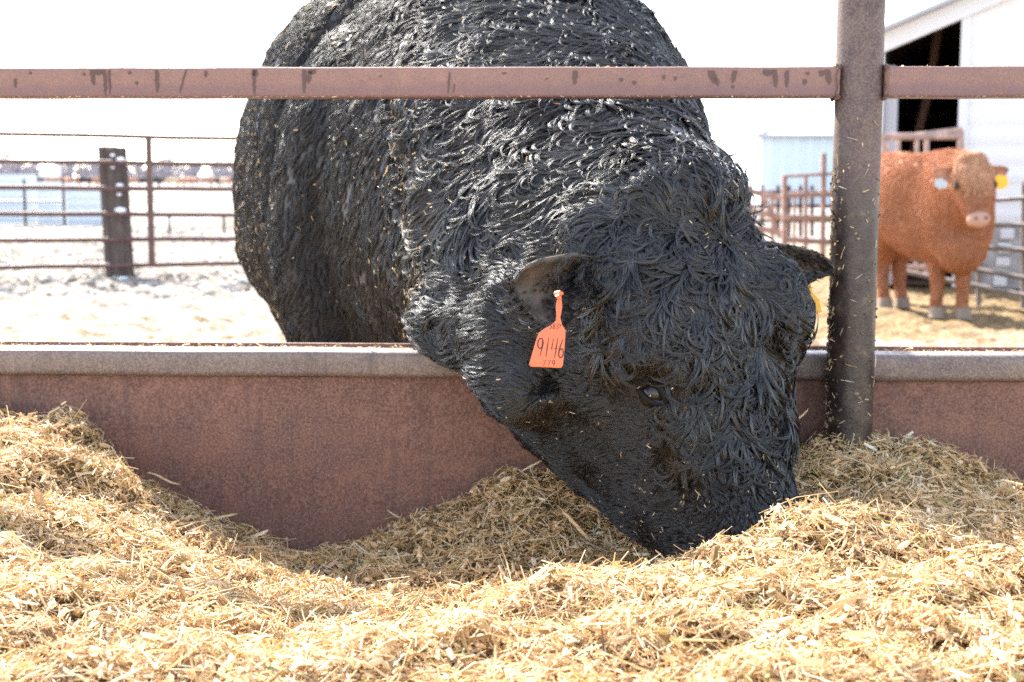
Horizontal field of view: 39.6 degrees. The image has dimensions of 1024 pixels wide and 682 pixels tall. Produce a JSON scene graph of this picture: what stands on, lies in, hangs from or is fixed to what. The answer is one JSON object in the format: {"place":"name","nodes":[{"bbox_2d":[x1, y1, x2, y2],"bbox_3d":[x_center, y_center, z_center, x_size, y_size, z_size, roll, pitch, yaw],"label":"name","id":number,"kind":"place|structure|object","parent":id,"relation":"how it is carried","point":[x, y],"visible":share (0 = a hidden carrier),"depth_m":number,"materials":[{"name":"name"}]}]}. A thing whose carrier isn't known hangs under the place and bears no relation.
{"place":"outdoors","nodes":[
{"label":"outdoors","id":0,"kind":"place"},
{"bbox_2d":[0,0,941,177],"label":"sky","id":1,"kind":"structure","parent":0,"point":[38,33],"materials":[{"name":"white"}]},
{"bbox_2d":[0,182,1023,346],"bbox_3d":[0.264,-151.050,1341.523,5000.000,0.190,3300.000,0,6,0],"label":"ground","id":2,"kind":"structure","parent":0,"point":[997,320],"depth_m":12.61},
{"bbox_2d":[0,174,37,223],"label":"windbreak panel","id":3,"kind":"object","parent":2,"relation":"on","point":[12,179],"visible":0.74,"depth_m":34.83,"materials":[{"name":"white"}]},
{"bbox_2d":[0,179,65,225],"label":"fence","id":4,"kind":"object","parent":2,"relation":"on","point":[24,200],"visible":0.61,"depth_m":33.31,"materials":[{"name":"metal"}]},
{"bbox_2d":[36,177,44,180],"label":"distant cow","id":5,"kind":"object","parent":2,"relation":"on","point":[39,178],"visible":0.31,"depth_m":215.47},
{"bbox_2d":[38,164,61,179],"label":"farm shed","id":6,"kind":"structure","parent":2,"relation":"on","point":[45,170],"depth_m":337.77,"materials":[{"name":"white paint"}]},
{"bbox_2d":[36,181,66,224],"bbox_3d":[-11.112,-3.331,34.356,0.710,1.039,0.080,0,6,0],"label":"windbreak panel","id":7,"kind":"object","parent":2,"relation":"on","point":[50,195],"visible":0.71,"depth_m":34.34,"materials":[{"name":"white"}]},
{"bbox_2d":[50,177,67,183],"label":"distant cow","id":8,"kind":"object","parent":2,"relation":"on","point":[56,178],"visible":0.57,"depth_m":206.63},
{"bbox_2d":[64,177,71,184],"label":"distant cow","id":9,"kind":"object","parent":2,"relation":"on","point":[68,179],"visible":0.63,"depth_m":231.29},
{"bbox_2d":[74,177,92,185],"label":"distant cow","id":10,"kind":"object","parent":2,"relation":"on","point":[85,179],"visible":0.94,"depth_m":205.08},
{"bbox_2d":[66,190,101,224],"bbox_3d":[-10.084,-3.191,33.868,1.035,0.873,0.080,0,6,0],"label":"windbreak panel","id":11,"kind":"object","parent":2,"relation":"on","point":[77,200],"visible":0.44,"depth_m":33.85,"materials":[{"name":"blue"}]},
{"bbox_2d":[92,177,98,185],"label":"distant cow","id":12,"kind":"object","parent":2,"relation":"on","point":[96,179],"visible":0.45,"depth_m":214.51},
{"bbox_2d":[97,146,134,277],"bbox_3d":[-4.368,-1.321,15.763,0.380,1.665,0.311,3,7,24],"label":"timber post","id":13,"kind":"object","parent":2,"relation":"on","point":[116,226],"visible":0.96,"depth_m":15.71,"materials":[{"name":"brown wood"}]},
{"bbox_2d":[0,147,233,183],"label":"treeline","id":14,"kind":"object","parent":2,"relation":"on","point":[139,170],"visible":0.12,"depth_m":401.04,"materials":[{"name":"grey plant"}]},
{"bbox_2d":[0,131,241,269],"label":"pipe fence","id":15,"kind":"object","parent":2,"relation":"on","point":[150,214],"visible":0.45,"depth_m":15.48,"materials":[{"name":"metal"}]},
{"bbox_2d":[0,225,257,297],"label":"frozen mud clods","id":16,"kind":"object","parent":2,"relation":"on","point":[97,277],"visible":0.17,"depth_m":16.09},
{"bbox_2d":[129,177,138,185],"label":"distant cow","id":17,"kind":"object","parent":2,"relation":"on","point":[133,179],"visible":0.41,"depth_m":229.46},
{"bbox_2d":[137,177,156,185],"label":"distant cow","id":18,"kind":"object","parent":2,"relation":"on","point":[141,179],"visible":0.57,"depth_m":197.63},
{"bbox_2d":[153,177,163,185],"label":"distant cow","id":19,"kind":"object","parent":2,"relation":"on","point":[157,180],"visible":0.51,"depth_m":214.08},
{"bbox_2d":[163,177,179,185],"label":"distant cow","id":20,"kind":"object","parent":2,"relation":"on","point":[172,179],"visible":0.89,"depth_m":210.85},
{"bbox_2d":[181,177,192,185],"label":"distant cow","id":21,"kind":"object","parent":2,"relation":"on","point":[187,179],"visible":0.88,"depth_m":215.46},
{"bbox_2d":[193,177,199,185],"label":"distant cow","id":22,"kind":"object","parent":2,"relation":"on","point":[196,179],"visible":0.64,"depth_m":228.22},
{"bbox_2d":[168,217,224,233],"bbox_3d":[-6.216,-2.343,28.675,3.676,0.432,0.056,0,6,0],"label":"fence","id":23,"kind":"object","parent":2,"relation":"on","point":[169,224],"visible":0.12,"depth_m":28.66,"materials":[{"name":"grey metal"}]},
{"bbox_2d":[199,171,213,183],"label":"farm shed","id":24,"kind":"structure","parent":2,"relation":"on","point":[206,174],"depth_m":338.85,"materials":[{"name":"white paint"}]},
{"bbox_2d":[199,177,217,185],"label":"distant cow","id":25,"kind":"object","parent":2,"relation":"on","point":[207,179],"visible":0.91,"depth_m":201.60},
{"bbox_2d":[209,178,220,185],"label":"distant cow","id":26,"kind":"object","parent":2,"relation":"on","point":[217,181],"visible":0.38,"depth_m":229.57},
{"bbox_2d":[220,177,230,185],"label":"distant cow","id":27,"kind":"object","parent":2,"relation":"on","point":[223,179],"visible":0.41,"depth_m":221.40},
{"bbox_2d":[0,341,1023,553],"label":"feed trough","id":28,"kind":"object","parent":2,"relation":"on","point":[309,448],"visible":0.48,"depth_m":2.35,"materials":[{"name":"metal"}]},
{"bbox_2d":[0,399,1023,681],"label":"hay","id":29,"kind":"object","parent":28,"relation":"in","point":[108,559],"visible":0.94,"depth_m":1.51,"materials":[{"name":"plant"}]},
{"bbox_2d":[34,487,46,511],"bbox_3d":[-0.605,0.213,1.833,0.019,0.050,0.008,-3,7,-24],"label":"husk","id":30,"kind":"object","parent":29,"relation":"on","point":[39,498],"visible":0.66,"depth_m":1.83,"materials":[{"name":"plant"}]},
{"bbox_2d":[146,472,179,484],"bbox_3d":[-0.559,0.220,2.276,0.056,0.020,0.011,0,6,2],"label":"hay stalk","id":31,"kind":"object","parent":29,"relation":"on","point":[161,477],"visible":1,"depth_m":2.27,"materials":[{"name":"plant"}]},
{"bbox_2d":[189,585,212,604],"bbox_3d":[-0.351,0.301,1.662,0.052,0.033,0.009,-1,7,-7],"label":"hay stalk","id":32,"kind":"object","parent":29,"relation":"on","point":[198,588],"visible":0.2,"depth_m":1.66,"materials":[{"name":"plant"}]},
{"bbox_2d":[211,513,236,519],"bbox_3d":[-0.454,0.277,2.246,0.041,0.010,0.009,0,6,0],"label":"hay stalk","id":33,"kind":"object","parent":29,"relation":"on","point":[223,516],"visible":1,"depth_m":2.25,"materials":[{"name":"plant"}]},
{"bbox_2d":[250,529,268,539],"bbox_3d":[-0.392,0.300,2.206,0.029,0.016,0.009,0,6,0],"label":"corn husk","id":34,"kind":"object","parent":29,"relation":"on","point":[258,534],"visible":1,"depth_m":2.21,"materials":[{"name":"plant"}]},
{"bbox_2d":[521,460,541,471],"bbox_3d":[0.031,0.198,2.257,0.036,0.019,0.008,0,6,0],"label":"hay stalk","id":35,"kind":"object","parent":29,"relation":"on","point":[531,465],"visible":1,"depth_m":2.26,"materials":[{"name":"plant"}]},
{"bbox_2d":[562,511,589,540],"bbox_3d":[0.093,0.269,2.062,0.043,0.046,0.006,-1,7,-10],"label":"hay stalk","id":36,"kind":"object","parent":29,"relation":"on","point":[576,525],"visible":1,"depth_m":2.06,"materials":[{"name":"plant"}]},
{"bbox_2d":[738,534,759,553],"bbox_3d":[0.270,0.231,1.596,0.034,0.032,0.010,0,6,0],"label":"hay stalk","id":37,"kind":"object","parent":29,"relation":"on","point":[744,538],"visible":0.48,"depth_m":1.59,"materials":[{"name":"plant"}]},
{"bbox_2d":[783,587,826,596],"bbox_3d":[0.297,0.253,1.437,0.045,0.010,0.010,0,6,0],"label":"corn husk","id":38,"kind":"object","parent":29,"relation":"on","point":[812,593],"visible":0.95,"depth_m":1.44,"materials":[{"name":"plant"}]},
{"bbox_2d":[825,593,867,618],"bbox_3d":[0.321,0.256,1.363,0.041,0.027,0.014,0,6,0],"label":"corn husk","id":39,"kind":"object","parent":29,"relation":"on","point":[849,601],"visible":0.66,"depth_m":1.36,"materials":[{"name":"plant"}]},
{"bbox_2d":[858,555,888,589],"bbox_3d":[0.367,0.244,1.453,0.040,0.048,0.011,-1,7,-9],"label":"hay stalk","id":40,"kind":"object","parent":29,"relation":"on","point":[880,570],"visible":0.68,"depth_m":1.45,"materials":[{"name":"plant"}]},
{"bbox_2d":[935,456,954,477],"bbox_3d":[0.666,0.198,2.175,0.043,0.046,0.006,-1,7,-10],"label":"hay stalk","id":41,"kind":"object","parent":29,"relation":"on","point":[945,466],"visible":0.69,"depth_m":2.17,"materials":[{"name":"plant"}]},
{"bbox_2d":[1,341,1023,353],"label":"rim straw","id":42,"kind":"object","parent":28,"relation":"on","point":[48,345],"visible":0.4,"depth_m":2.36,"materials":[{"name":"beige plant"}]},
{"bbox_2d":[823,0,888,453],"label":"pipe post","id":43,"kind":"object","parent":28,"relation":"on","point":[860,36],"visible":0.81,"depth_m":2.19,"materials":[{"name":"metal"}]},
{"bbox_2d":[0,66,837,98],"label":"top rail","id":44,"kind":"object","parent":43,"relation":"attached to","point":[445,82],"visible":0.99,"depth_m":2.20,"materials":[{"name":"red metal"}]},
{"bbox_2d":[4,64,1023,98],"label":"rail crumbs","id":45,"kind":"object","parent":44,"relation":"attached to","point":[469,96],"visible":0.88,"depth_m":2.20,"materials":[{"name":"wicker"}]},
{"bbox_2d":[826,118,879,435],"bbox_3d":[0.535,-0.098,2.212,0.078,0.493,0.042,0,6,0],"label":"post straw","id":46,"kind":"object","parent":43,"relation":"attached to","point":[856,278],"visible":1,"depth_m":2.21,"materials":[{"name":"beige plant"}]},
{"bbox_2d":[882,66,1023,98],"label":"top rail","id":47,"kind":"object","parent":43,"relation":"attached to","point":[947,82],"visible":0.94,"depth_m":2.17,"materials":[{"name":"brown metal"}]},
{"bbox_2d":[232,0,834,559],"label":"black bull","id":48,"kind":"object","parent":2,"relation":"on","point":[722,416],"visible":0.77,"depth_m":2.19,"materials":[{"name":"black"}]},
{"bbox_2d":[231,0,796,553],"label":"hay flecks","id":49,"kind":"object","parent":48,"relation":"on","point":[453,264],"visible":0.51,"depth_m":2.41,"materials":[{"name":"plant"}]},
{"bbox_2d":[529,290,564,367],"bbox_3d":[0.046,-0.016,1.855,0.048,0.101,0.020,0,6,0],"label":"ear tag","id":50,"kind":"object","parent":48,"relation":"hanging from","point":[549,348],"visible":1,"depth_m":1.85,"materials":[{"name":"orange plastic"}]},
{"bbox_2d":[808,284,821,313],"bbox_3d":[0.456,-0.066,2.206,0.049,0.056,0.010,0,6,0],"label":"ear tag","id":51,"kind":"object","parent":48,"relation":"hanging from","point":[817,303],"visible":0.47,"depth_m":2.21,"materials":[{"name":"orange plastic"}]},
{"bbox_2d":[749,185,781,241],"bbox_3d":[3.663,-1.960,21.918,1.040,0.999,0.100,0,6,0],"label":"corral panel","id":52,"kind":"object","parent":2,"relation":"on","point":[773,228],"visible":0.38,"depth_m":21.88,"materials":[{"name":"brown metal"}]},
{"bbox_2d":[716,105,833,203],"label":"blue shed","id":53,"kind":"structure","parent":2,"relation":"on","point":[798,143],"depth_m":59.65,"materials":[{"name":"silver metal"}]},
{"bbox_2d":[752,185,831,236],"bbox_3d":[5.542,-2.365,25.897,2.926,0.933,0.070,0,6,0],"label":"corral panel","id":54,"kind":"object","parent":2,"relation":"on","point":[800,205],"visible":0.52,"depth_m":25.86,"materials":[{"name":"brown metal"}]},
{"bbox_2d":[781,153,831,254],"bbox_3d":[4.699,-1.954,20.409,1.676,1.462,0.090,0,6,0],"label":"corral panel","id":55,"kind":"object","parent":2,"relation":"on","point":[822,217],"visible":0.61,"depth_m":20.39,"materials":[{"name":"brown metal"}]},
{"bbox_2d":[831,148,1008,320],"bbox_3d":[3.350,-0.907,11.832,0.675,1.347,2.365,-1,7,-13],"label":"cow","id":56,"kind":"object","parent":2,"relation":"on","point":[942,231],"visible":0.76,"depth_m":11.34,"materials":[{"name":"orange"}]},
{"bbox_2d":[934,178,947,188],"bbox_3d":[3.252,-1.192,10.784,0.101,0.082,0.002,0,6,0],"label":"ear tag","id":57,"kind":"object","parent":56,"relation":"attached to","point":[941,183],"visible":1,"depth_m":10.78,"materials":[{"name":"grey plastic"}]},
{"bbox_2d":[994,175,1008,189],"bbox_3d":[3.709,-1.203,10.782,0.111,0.116,0.002,0,6,0],"label":"ear tag","id":58,"kind":"object","parent":56,"relation":"attached to","point":[1002,181],"visible":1,"depth_m":10.78,"materials":[{"name":"yellow plastic"}]},
{"bbox_2d":[881,127,963,273],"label":"barn gate","id":59,"kind":"structure","parent":2,"relation":"on","point":[957,133],"depth_m":14.04,"materials":[{"name":"brown metal"}]},
{"bbox_2d":[890,182,1023,308],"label":"pipe fence","id":60,"kind":"object","parent":2,"relation":"on","point":[978,285],"visible":0.31,"depth_m":12.11,"materials":[{"name":"grey metal"}]},
{"bbox_2d":[882,0,1023,288],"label":"white barn","id":61,"kind":"structure","parent":0,"point":[964,33],"depth_m":14.54,"materials":[{"name":"white paint"}]}
]}

